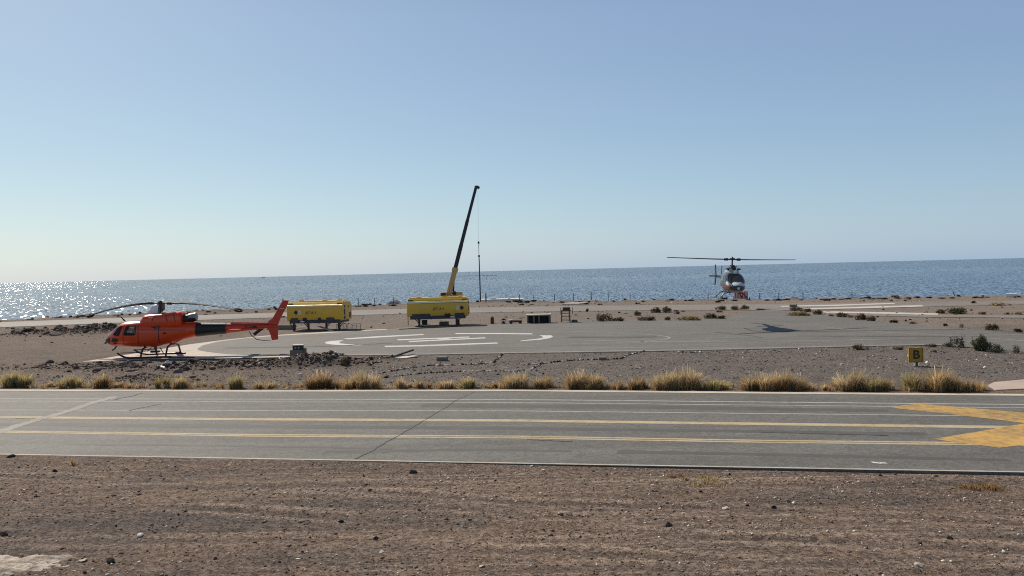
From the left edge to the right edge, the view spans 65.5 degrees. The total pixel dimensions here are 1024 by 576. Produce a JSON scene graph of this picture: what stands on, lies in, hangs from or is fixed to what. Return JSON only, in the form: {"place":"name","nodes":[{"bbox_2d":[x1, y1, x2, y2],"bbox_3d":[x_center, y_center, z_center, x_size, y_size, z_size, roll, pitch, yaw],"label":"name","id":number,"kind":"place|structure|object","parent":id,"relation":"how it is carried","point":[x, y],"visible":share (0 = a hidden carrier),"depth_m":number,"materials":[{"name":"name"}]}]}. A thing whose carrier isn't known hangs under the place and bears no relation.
{"place":"outdoors","nodes":[
{"label":"outdoors","id":0,"kind":"place"},
{"bbox_2d":[481,297,522,301],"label":"white building","id":1,"kind":"structure","parent":0,"point":[492,299],"depth_m":158.09,"materials":[{"name":"paint"}]},
{"bbox_2d":[0,294,1023,575],"bbox_3d":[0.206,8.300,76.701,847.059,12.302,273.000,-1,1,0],"label":"ground","id":2,"kind":"structure","parent":0,"point":[494,542],"depth_m":15.84,"materials":[{"name":"gravel"}]},
{"bbox_2d":[0,368,36,387],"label":"grass tuft","id":3,"kind":"object","parent":2,"relation":"on","point":[13,379],"visible":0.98,"depth_m":35.24,"materials":[{"name":"plant"}]},
{"bbox_2d":[0,554,73,575],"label":"rock outcrop","id":4,"kind":"object","parent":2,"relation":"on","point":[9,565],"visible":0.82,"depth_m":12.89,"materials":[{"name":"stone"}]},
{"bbox_2d":[53,373,90,388],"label":"grass tuft","id":5,"kind":"object","parent":2,"relation":"on","point":[71,381],"visible":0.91,"depth_m":34.78,"materials":[{"name":"plant"}]},
{"bbox_2d":[90,372,119,387],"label":"grass tuft","id":6,"kind":"object","parent":2,"relation":"on","point":[103,381],"visible":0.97,"depth_m":34.39,"materials":[{"name":"plant"}]},
{"bbox_2d":[153,372,175,387],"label":"grass tuft","id":7,"kind":"object","parent":2,"relation":"on","point":[159,381],"visible":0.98,"depth_m":33.92,"materials":[{"name":"plant"}]},
{"bbox_2d":[168,374,191,388],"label":"grass tuft","id":8,"kind":"object","parent":2,"relation":"on","point":[181,382],"visible":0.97,"depth_m":33.68,"materials":[{"name":"plant"}]},
{"bbox_2d":[0,322,407,384],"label":"rubble","id":9,"kind":"object","parent":2,"relation":"on","point":[209,363],"visible":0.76,"depth_m":40.82,"materials":[{"name":"stone"}]},
{"bbox_2d":[84,329,386,361],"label":"concrete margin","id":10,"kind":"object","parent":2,"relation":"on","point":[191,350],"visible":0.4,"depth_m":48.28,"materials":[{"name":"concrete"}]},
{"bbox_2d":[85,299,288,358],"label":"helicopter","id":11,"kind":"object","parent":10,"relation":"on","point":[154,327],"visible":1,"depth_m":47.16,"materials":[{"name":"orange paint"}]},
{"bbox_2d":[226,373,247,388],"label":"grass tuft","id":12,"kind":"object","parent":2,"relation":"on","point":[235,382],"visible":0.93,"depth_m":33.09,"materials":[{"name":"plant"}]},
{"bbox_2d":[198,357,286,359],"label":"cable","id":13,"kind":"object","parent":2,"relation":"on","point":[240,358],"visible":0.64,"depth_m":44.86,"materials":[{"name":"rubber"}]},
{"bbox_2d":[251,379,277,388],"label":"grass tuft","id":14,"kind":"object","parent":2,"relation":"on","point":[258,385],"visible":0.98,"depth_m":32.99,"materials":[{"name":"plant"}]},
{"bbox_2d":[267,325,295,329],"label":"wall","id":15,"kind":"structure","parent":2,"relation":"on","point":[285,327],"depth_m":68.69,"materials":[{"name":"concrete"}]},
{"bbox_2d":[290,344,306,355],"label":"block cabinet","id":16,"kind":"object","parent":2,"relation":"on","point":[298,349],"visible":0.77,"depth_m":44.66,"materials":[{"name":"concrete"}]},
{"bbox_2d":[286,299,351,330],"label":"fuel tank","id":17,"kind":"object","parent":2,"relation":"on","point":[338,311],"visible":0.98,"depth_m":66.68,"materials":[{"name":"metal"}]},
{"bbox_2d":[300,369,344,388],"bbox_3d":[-7.827,3.714,32.700,1.984,0.839,1.237,-1,1,0],"label":"grass tuft","id":18,"kind":"object","parent":2,"relation":"on","point":[321,380],"visible":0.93,"depth_m":32.59,"materials":[{"name":"plant"}]},
{"bbox_2d":[341,357,350,364],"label":"desert shrub","id":19,"kind":"object","parent":2,"relation":"on","point":[344,361],"visible":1,"depth_m":40.30,"materials":[{"name":"brown plant"}]},
{"bbox_2d":[338,368,384,389],"bbox_3d":[-6.124,3.663,32.445,2.191,0.863,1.392,-1,1,0],"label":"grass tuft","id":20,"kind":"object","parent":2,"relation":"on","point":[361,381],"visible":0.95,"depth_m":32.23,"materials":[{"name":"plant"}]},
{"bbox_2d":[386,300,401,304],"bbox_3d":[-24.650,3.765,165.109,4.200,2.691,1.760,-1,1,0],"label":"parked car","id":21,"kind":"object","parent":2,"relation":"on","point":[396,302],"visible":0.36,"depth_m":164.36,"materials":[{"name":"silver metal"}]},
{"bbox_2d":[390,376,412,387],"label":"grass tuft","id":22,"kind":"object","parent":2,"relation":"on","point":[400,383],"visible":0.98,"depth_m":32.11,"materials":[{"name":"plant"}]},
{"bbox_2d":[414,379,434,387],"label":"grass tuft","id":23,"kind":"object","parent":2,"relation":"on","point":[419,385],"visible":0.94,"depth_m":31.86,"materials":[{"name":"plant"}]},
{"bbox_2d":[407,295,469,326],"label":"fuel tank","id":24,"kind":"object","parent":2,"relation":"on","point":[456,308],"visible":1,"depth_m":68.30,"materials":[{"name":"metal"}]},
{"bbox_2d":[437,356,447,360],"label":"concrete block","id":25,"kind":"object","parent":2,"relation":"on","point":[442,358],"depth_m":41.52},
{"bbox_2d":[433,379,454,388],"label":"grass tuft","id":26,"kind":"object","parent":2,"relation":"on","point":[447,384],"visible":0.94,"depth_m":31.70,"materials":[{"name":"plant"}]},
{"bbox_2d":[440,186,479,296],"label":"mobile crane","id":27,"kind":"object","parent":2,"relation":"on","point":[449,292],"visible":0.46,"depth_m":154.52,"materials":[{"name":"metal"}]},
{"bbox_2d":[478,255,480,301],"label":"steel pole","id":28,"kind":"object","parent":27,"relation":"hanging from","point":[479,278],"visible":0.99,"depth_m":154.91,"materials":[{"name":"metal"}]},
{"bbox_2d":[455,376,477,388],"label":"grass tuft","id":29,"kind":"object","parent":2,"relation":"on","point":[467,383],"visible":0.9,"depth_m":31.62,"materials":[{"name":"plant"}]},
{"bbox_2d":[0,377,980,391],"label":"grass wisps","id":30,"kind":"object","parent":2,"relation":"on","point":[457,386],"depth_m":32.01,"materials":[{"name":"plant"}]},
{"bbox_2d":[484,381,498,387],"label":"grass tuft","id":31,"kind":"object","parent":2,"relation":"on","point":[494,384],"visible":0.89,"depth_m":31.59,"materials":[{"name":"plant"}]},
{"bbox_2d":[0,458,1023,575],"bbox_3d":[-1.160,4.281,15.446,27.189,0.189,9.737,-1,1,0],"label":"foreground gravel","id":32,"kind":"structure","parent":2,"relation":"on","point":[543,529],"depth_m":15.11,"materials":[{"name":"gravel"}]},
{"bbox_2d":[0,345,1023,389],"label":"verge gravel","id":33,"kind":"structure","parent":2,"relation":"on","point":[770,352],"depth_m":38.06,"materials":[{"name":"gravel"}]},
{"bbox_2d":[0,296,1023,344],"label":"scattered stones","id":34,"kind":"object","parent":2,"relation":"on","point":[970,309],"visible":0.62,"depth_m":79.61,"materials":[{"name":"stone"}]},
{"bbox_2d":[0,389,1023,474],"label":"runway","id":35,"kind":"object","parent":2,"relation":"on","point":[14,403],"visible":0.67,"depth_m":23.01,"materials":[{"name":"asphalt"}]},
{"bbox_2d":[0,396,117,433],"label":"runway marking","id":36,"kind":"object","parent":35,"relation":"on","point":[11,427],"visible":1,"depth_m":27.26,"materials":[{"name":"paint"}]},
{"bbox_2d":[67,443,391,448],"bbox_3d":[-7.801,4.290,21.627,9.498,0.001,0.277,-1,1,10],"label":"tyre smear","id":37,"kind":"object","parent":35,"relation":"on","point":[223,445],"visible":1,"depth_m":21.69},
{"bbox_2d":[355,396,464,458],"bbox_3d":[-2.670,4.083,25.015,0.159,0.001,10.861,-1,1,13],"label":"runway crack","id":38,"kind":"object","parent":35,"relation":"on","point":[403,432],"visible":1,"depth_m":22.56,"materials":[{"name":"grey"}]},
{"bbox_2d":[323,448,571,452],"bbox_3d":[-1.675,4.165,20.401,6.429,0.001,0.462,-1,1,5],"label":"tyre smear","id":39,"kind":"object","parent":35,"relation":"on","point":[390,450],"visible":1,"depth_m":20.46},
{"bbox_2d":[0,423,927,434],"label":"tyre smear","id":40,"kind":"object","parent":35,"relation":"on","point":[398,427],"visible":1,"depth_m":23.50},
{"bbox_2d":[6,431,958,442],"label":"runway marking","id":41,"kind":"object","parent":35,"relation":"on","point":[500,436],"visible":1,"depth_m":21.97,"materials":[{"name":"paint"}]},
{"bbox_2d":[0,416,1006,427],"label":"runway marking","id":42,"kind":"object","parent":35,"relation":"on","point":[648,422],"visible":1,"depth_m":24.11,"materials":[{"name":"paint"}]},
{"bbox_2d":[0,389,1023,395],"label":"kerb","id":43,"kind":"structure","parent":35,"relation":"on","point":[546,390],"depth_m":29.78,"materials":[{"name":"concrete"}]},
{"bbox_2d":[3,432,1023,445],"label":"runway marking","id":44,"kind":"object","parent":35,"relation":"on","point":[510,437],"visible":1,"depth_m":21.75,"materials":[{"name":"paint"}]},
{"bbox_2d":[4,454,1023,471],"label":"runway marking","id":45,"kind":"object","parent":35,"relation":"on","point":[532,463],"visible":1,"depth_m":18.79,"materials":[{"name":"paint"}]},
{"bbox_2d":[77,410,961,415],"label":"runway marking","id":46,"kind":"object","parent":35,"relation":"on","point":[490,410],"visible":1,"depth_m":26.29,"materials":[{"name":"paint"}]},
{"bbox_2d":[28,401,1023,407],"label":"runway marking","id":47,"kind":"object","parent":35,"relation":"on","point":[504,402],"visible":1,"depth_m":27.61,"materials":[{"name":"paint"}]},
{"bbox_2d":[242,399,1023,404],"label":"runway marking","id":48,"kind":"object","parent":35,"relation":"on","point":[614,400],"visible":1,"depth_m":27.52,"materials":[{"name":"paint"}]},
{"bbox_2d":[421,404,889,411],"bbox_3d":[4.219,3.896,25.987,14.946,0.001,0.837,-1,1,12],"label":"tyre smear","id":49,"kind":"object","parent":35,"relation":"on","point":[630,406],"visible":1,"depth_m":26.03},
{"bbox_2d":[617,450,1009,460],"bbox_3d":[6.944,3.983,18.951,8.826,0.001,0.415,-1,1,11],"label":"tyre smear","id":50,"kind":"object","parent":35,"relation":"on","point":[773,454],"visible":1,"depth_m":19.00},
{"bbox_2d":[892,404,1023,447],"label":"runway chevron","id":51,"kind":"object","parent":35,"relation":"on","point":[1012,435],"visible":1,"depth_m":21.33,"materials":[{"name":"paint"}]},
{"bbox_2d":[497,369,531,389],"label":"grass tuft","id":52,"kind":"object","parent":2,"relation":"on","point":[515,381],"visible":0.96,"depth_m":31.21,"materials":[{"name":"plant"}]},
{"bbox_2d":[526,313,550,322],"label":"shelter","id":53,"kind":"object","parent":2,"relation":"on","point":[537,318],"visible":0.94,"depth_m":69.84,"materials":[{"name":"metal"}]},
{"bbox_2d":[526,375,556,388],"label":"grass tuft","id":54,"kind":"object","parent":2,"relation":"on","point":[543,382],"visible":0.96,"depth_m":31.05,"materials":[{"name":"plant"}]},
{"bbox_2d":[560,307,572,321],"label":"wooden stand","id":55,"kind":"object","parent":2,"relation":"on","point":[565,309],"visible":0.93,"depth_m":69.15,"materials":[{"name":"brown wood"}]},
{"bbox_2d":[562,302,587,304],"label":"concrete slab","id":56,"kind":"structure","parent":2,"relation":"on","point":[576,303],"depth_m":103.84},
{"bbox_2d":[560,369,605,388],"bbox_3d":[2.810,3.485,30.872,2.110,0.846,1.419,-1,1,0],"label":"grass tuft","id":57,"kind":"object","parent":2,"relation":"on","point":[575,381],"visible":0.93,"depth_m":30.74,"materials":[{"name":"plant"}]},
{"bbox_2d":[596,311,612,320],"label":"desert shrub","id":58,"kind":"object","parent":2,"relation":"on","point":[601,317],"visible":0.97,"depth_m":69.58,"materials":[{"name":"green plant"}]},
{"bbox_2d":[197,309,1023,355],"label":"apron","id":59,"kind":"object","parent":2,"relation":"on","point":[688,334],"visible":0.69,"depth_m":52.62,"materials":[{"name":"concrete"}]},
{"bbox_2d":[227,343,382,347],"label":"tyre smear","id":60,"kind":"object","parent":59,"relation":"on","point":[304,346],"visible":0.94,"depth_m":51.87},
{"bbox_2d":[325,340,354,344],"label":"pad marking","id":61,"kind":"object","parent":59,"relation":"on","point":[333,342],"visible":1,"depth_m":53.46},
{"bbox_2d":[344,334,423,338],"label":"pad marking","id":62,"kind":"object","parent":59,"relation":"on","point":[383,336],"visible":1,"depth_m":58.19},
{"bbox_2d":[399,326,457,329],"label":"fuel hose","id":63,"kind":"object","parent":59,"relation":"on","point":[429,327],"visible":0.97,"depth_m":65.89,"materials":[{"name":"rubber"}]},
{"bbox_2d":[397,337,466,339],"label":"pad marking","id":64,"kind":"object","parent":59,"relation":"on","point":[430,338],"visible":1,"depth_m":55.56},
{"bbox_2d":[385,342,497,346],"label":"pad marking","id":65,"kind":"object","parent":59,"relation":"on","point":[440,344],"visible":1,"depth_m":50.37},
{"bbox_2d":[409,337,484,341],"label":"pad marking","id":66,"kind":"object","parent":59,"relation":"on","point":[447,339],"visible":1,"depth_m":54.09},
{"bbox_2d":[455,333,531,333],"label":"pad marking","id":67,"kind":"object","parent":59,"relation":"on","point":[493,333],"visible":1,"depth_m":58.52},
{"bbox_2d":[522,335,552,340],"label":"pad marking","id":68,"kind":"object","parent":59,"relation":"on","point":[546,336],"visible":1,"depth_m":53.86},
{"bbox_2d":[572,336,655,337],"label":"tyre smear","id":69,"kind":"object","parent":59,"relation":"on","point":[610,336],"visible":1,"depth_m":53.02},
{"bbox_2d":[570,331,670,343],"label":"pad circle","id":70,"kind":"object","parent":59,"relation":"on","point":[630,333],"visible":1,"depth_m":50.92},
{"bbox_2d":[345,344,944,354],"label":"apron edge line","id":71,"kind":"object","parent":59,"relation":"on","point":[629,350],"visible":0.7,"depth_m":44.09,"materials":[{"name":"paint"}]},
{"bbox_2d":[590,338,914,341],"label":"taxi line","id":72,"kind":"object","parent":59,"relation":"on","point":[737,341],"visible":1,"depth_m":47.96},
{"bbox_2d":[753,329,954,331],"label":"tyre smear","id":73,"kind":"object","parent":59,"relation":"on","point":[858,330],"visible":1,"depth_m":53.20},
{"bbox_2d":[798,335,977,336],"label":"tyre smear","id":74,"kind":"object","parent":59,"relation":"on","point":[937,336],"visible":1,"depth_m":47.62},
{"bbox_2d":[607,379,626,389],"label":"grass tuft","id":75,"kind":"object","parent":2,"relation":"on","point":[615,384],"visible":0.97,"depth_m":30.41,"materials":[{"name":"plant"}]},
{"bbox_2d":[623,375,649,389],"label":"grass tuft","id":76,"kind":"object","parent":2,"relation":"on","point":[634,384],"visible":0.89,"depth_m":30.34,"materials":[{"name":"plant"}]},
{"bbox_2d":[637,315,656,320],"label":"desert shrub","id":77,"kind":"object","parent":2,"relation":"on","point":[646,318],"visible":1,"depth_m":68.84,"materials":[{"name":"green plant"}]},
{"bbox_2d":[650,307,660,312],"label":"desert shrub","id":78,"kind":"object","parent":2,"relation":"on","point":[656,310],"visible":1,"depth_m":80.53,"materials":[{"name":"green plant"}]},
{"bbox_2d":[645,366,704,390],"bbox_3d":[6.147,3.331,30.002,2.676,1.029,1.459,-1,1,0],"label":"grass tuft","id":79,"kind":"object","parent":2,"relation":"on","point":[666,381],"visible":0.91,"depth_m":29.84,"materials":[{"name":"plant"}]},
{"bbox_2d":[666,473,688,480],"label":"dry weed","id":80,"kind":"object","parent":2,"relation":"on","point":[673,476],"visible":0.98,"depth_m":17.43,"materials":[{"name":"plant"}]},
{"bbox_2d":[674,316,701,319],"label":"desert shrub","id":81,"kind":"object","parent":2,"relation":"on","point":[690,318],"visible":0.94,"depth_m":67.82,"materials":[{"name":"beige plant"}]},
{"bbox_2d":[703,313,716,318],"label":"desert shrub","id":82,"kind":"object","parent":2,"relation":"on","point":[713,316],"visible":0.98,"depth_m":69.33,"materials":[{"name":"green plant"}]},
{"bbox_2d":[686,474,736,487],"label":"dry weed","id":83,"kind":"object","parent":2,"relation":"on","point":[708,481],"visible":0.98,"depth_m":16.93,"materials":[{"name":"plant"}]},
{"bbox_2d":[701,377,731,390],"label":"grass tuft","id":84,"kind":"object","parent":2,"relation":"on","point":[715,385],"visible":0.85,"depth_m":29.59,"materials":[{"name":"plant"}]},
{"bbox_2d":[733,291,747,298],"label":"striped barrier","id":85,"kind":"object","parent":2,"relation":"on","point":[737,296],"visible":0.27,"depth_m":105.04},
{"bbox_2d":[736,367,809,391],"bbox_3d":[9.521,3.313,29.220,3.126,0.928,1.365,-1,1,0],"label":"grass tuft","id":86,"kind":"object","parent":2,"relation":"on","point":[764,383],"visible":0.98,"depth_m":29.12,"materials":[{"name":"plant"}]},
{"bbox_2d":[788,311,810,315],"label":"desert shrub","id":87,"kind":"object","parent":2,"relation":"on","point":[798,313],"visible":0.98,"depth_m":70.25,"materials":[{"name":"green plant"}]},
{"bbox_2d":[782,303,894,306],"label":"concrete strip","id":88,"kind":"object","parent":2,"relation":"on","point":[841,305],"visible":0.53,"depth_m":85.25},
{"bbox_2d":[823,365,878,390],"bbox_3d":[12.203,3.240,28.777,2.059,0.960,1.304,-1,1,0],"label":"grass tuft","id":89,"kind":"object","parent":2,"relation":"on","point":[853,380],"visible":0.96,"depth_m":28.66,"materials":[{"name":"plant"}]},
{"bbox_2d":[853,313,865,319],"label":"desert shrub","id":90,"kind":"object","parent":2,"relation":"on","point":[862,317],"visible":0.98,"depth_m":63.19,"materials":[{"name":"green plant"}]},
{"bbox_2d":[852,343,869,349],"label":"desert shrub","id":91,"kind":"object","parent":2,"relation":"on","point":[858,347],"visible":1,"depth_m":41.95,"materials":[{"name":"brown plant"}]},
{"bbox_2d":[802,305,924,308],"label":"concrete strip","id":92,"kind":"object","parent":2,"relation":"on","point":[871,307],"visible":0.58,"depth_m":79.57,"materials":[{"name":"concrete"}]},
{"bbox_2d":[855,374,896,391],"bbox_3d":[13.031,3.373,28.601,1.620,0.651,1.034,-2,1,-16],"label":"grass tuft","id":93,"kind":"object","parent":2,"relation":"on","point":[872,386],"visible":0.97,"depth_m":28.43,"materials":[{"name":"plant"}]},
{"bbox_2d":[823,311,937,314],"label":"concrete strip","id":94,"kind":"object","parent":2,"relation":"on","point":[882,313],"visible":0.53,"depth_m":70.51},
{"bbox_2d":[895,371,923,390],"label":"grass tuft","id":95,"kind":"object","parent":2,"relation":"on","point":[912,380],"visible":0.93,"depth_m":28.32,"materials":[{"name":"plant"}]},
{"bbox_2d":[908,347,922,365],"bbox_3d":[17.692,3.065,34.898,0.612,0.915,0.066,-1,1,4],"label":"taxiway sign","id":96,"kind":"object","parent":2,"relation":"on","point":[915,355],"visible":1,"depth_m":34.87,"materials":[{"name":"yellow metal"}]},
{"bbox_2d":[918,361,966,392],"bbox_3d":[15.087,3.122,28.026,1.886,1.080,1.438,-1,1,0],"label":"grass tuft","id":97,"kind":"object","parent":2,"relation":"on","point":[938,382],"visible":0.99,"depth_m":27.85,"materials":[{"name":"plant"}]},
{"bbox_2d":[939,307,966,313],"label":"desert shrub","id":98,"kind":"object","parent":2,"relation":"on","point":[959,310],"visible":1,"depth_m":67.72,"materials":[{"name":"green plant"}]},
{"bbox_2d":[947,335,964,346],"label":"desert shrub","id":99,"kind":"object","parent":2,"relation":"on","point":[960,342],"visible":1,"depth_m":41.96,"materials":[{"name":"green plant"}]},
{"bbox_2d":[959,376,987,391],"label":"grass tuft","id":100,"kind":"object","parent":2,"relation":"on","point":[969,386],"visible":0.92,"depth_m":27.87,"materials":[{"name":"plant"}]},
{"bbox_2d":[953,480,1008,491],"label":"dry weed","id":101,"kind":"object","parent":2,"relation":"on","point":[989,486],"visible":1,"depth_m":16.08,"materials":[{"name":"plant"}]},
{"bbox_2d":[970,334,992,350],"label":"desert shrub","id":102,"kind":"object","parent":2,"relation":"on","point":[981,343],"visible":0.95,"depth_m":39.94,"materials":[{"name":"green plant"}]},
{"bbox_2d":[985,323,998,329],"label":"desert shrub","id":103,"kind":"object","parent":2,"relation":"on","point":[989,326],"visible":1,"depth_m":51.66,"materials":[{"name":"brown plant"}]},
{"bbox_2d":[988,343,1003,352],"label":"desert shrub","id":104,"kind":"object","parent":2,"relation":"on","point":[997,347],"visible":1,"depth_m":39.08,"materials":[{"name":"green plant"}]},
{"bbox_2d":[989,302,1011,305],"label":"desert shrub","id":105,"kind":"object","parent":2,"relation":"on","point":[1000,303],"visible":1,"depth_m":78.33,"materials":[{"name":"beige plant"}]},
{"bbox_2d":[0,258,1023,319],"bbox_3d":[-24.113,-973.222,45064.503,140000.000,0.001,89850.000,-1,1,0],"label":"sea","id":106,"kind":"structure","parent":0,"point":[922,278],"depth_m":736.51,"materials":[{"name":"liquid"}]},
{"bbox_2d":[0,301,1023,327],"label":"coast road","id":107,"kind":"structure","parent":0,"point":[472,310],"depth_m":89.69,"materials":[{"name":"asphalt"}]},
{"bbox_2d":[0,0,1023,282],"label":"sky","id":108,"kind":"structure","parent":0,"point":[140,139],"materials":[{"name":"blue"}]},
{"bbox_2d":[667,257,794,299],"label":"helicopter","id":109,"kind":"object","parent":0,"point":[732,279],"visible":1,"depth_m":57.51,"materials":[{"name":"grey paint"}]},
{"bbox_2d":[822,313,1023,317],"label":"path","id":110,"kind":"structure","parent":0,"point":[955,316],"depth_m":64.83,"materials":[{"name":"concrete"}]},
{"bbox_2d":[988,379,1023,390],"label":"concrete path","id":111,"kind":"structure","parent":0,"point":[1010,385],"depth_m":28.77,"materials":[{"name":"concrete"}]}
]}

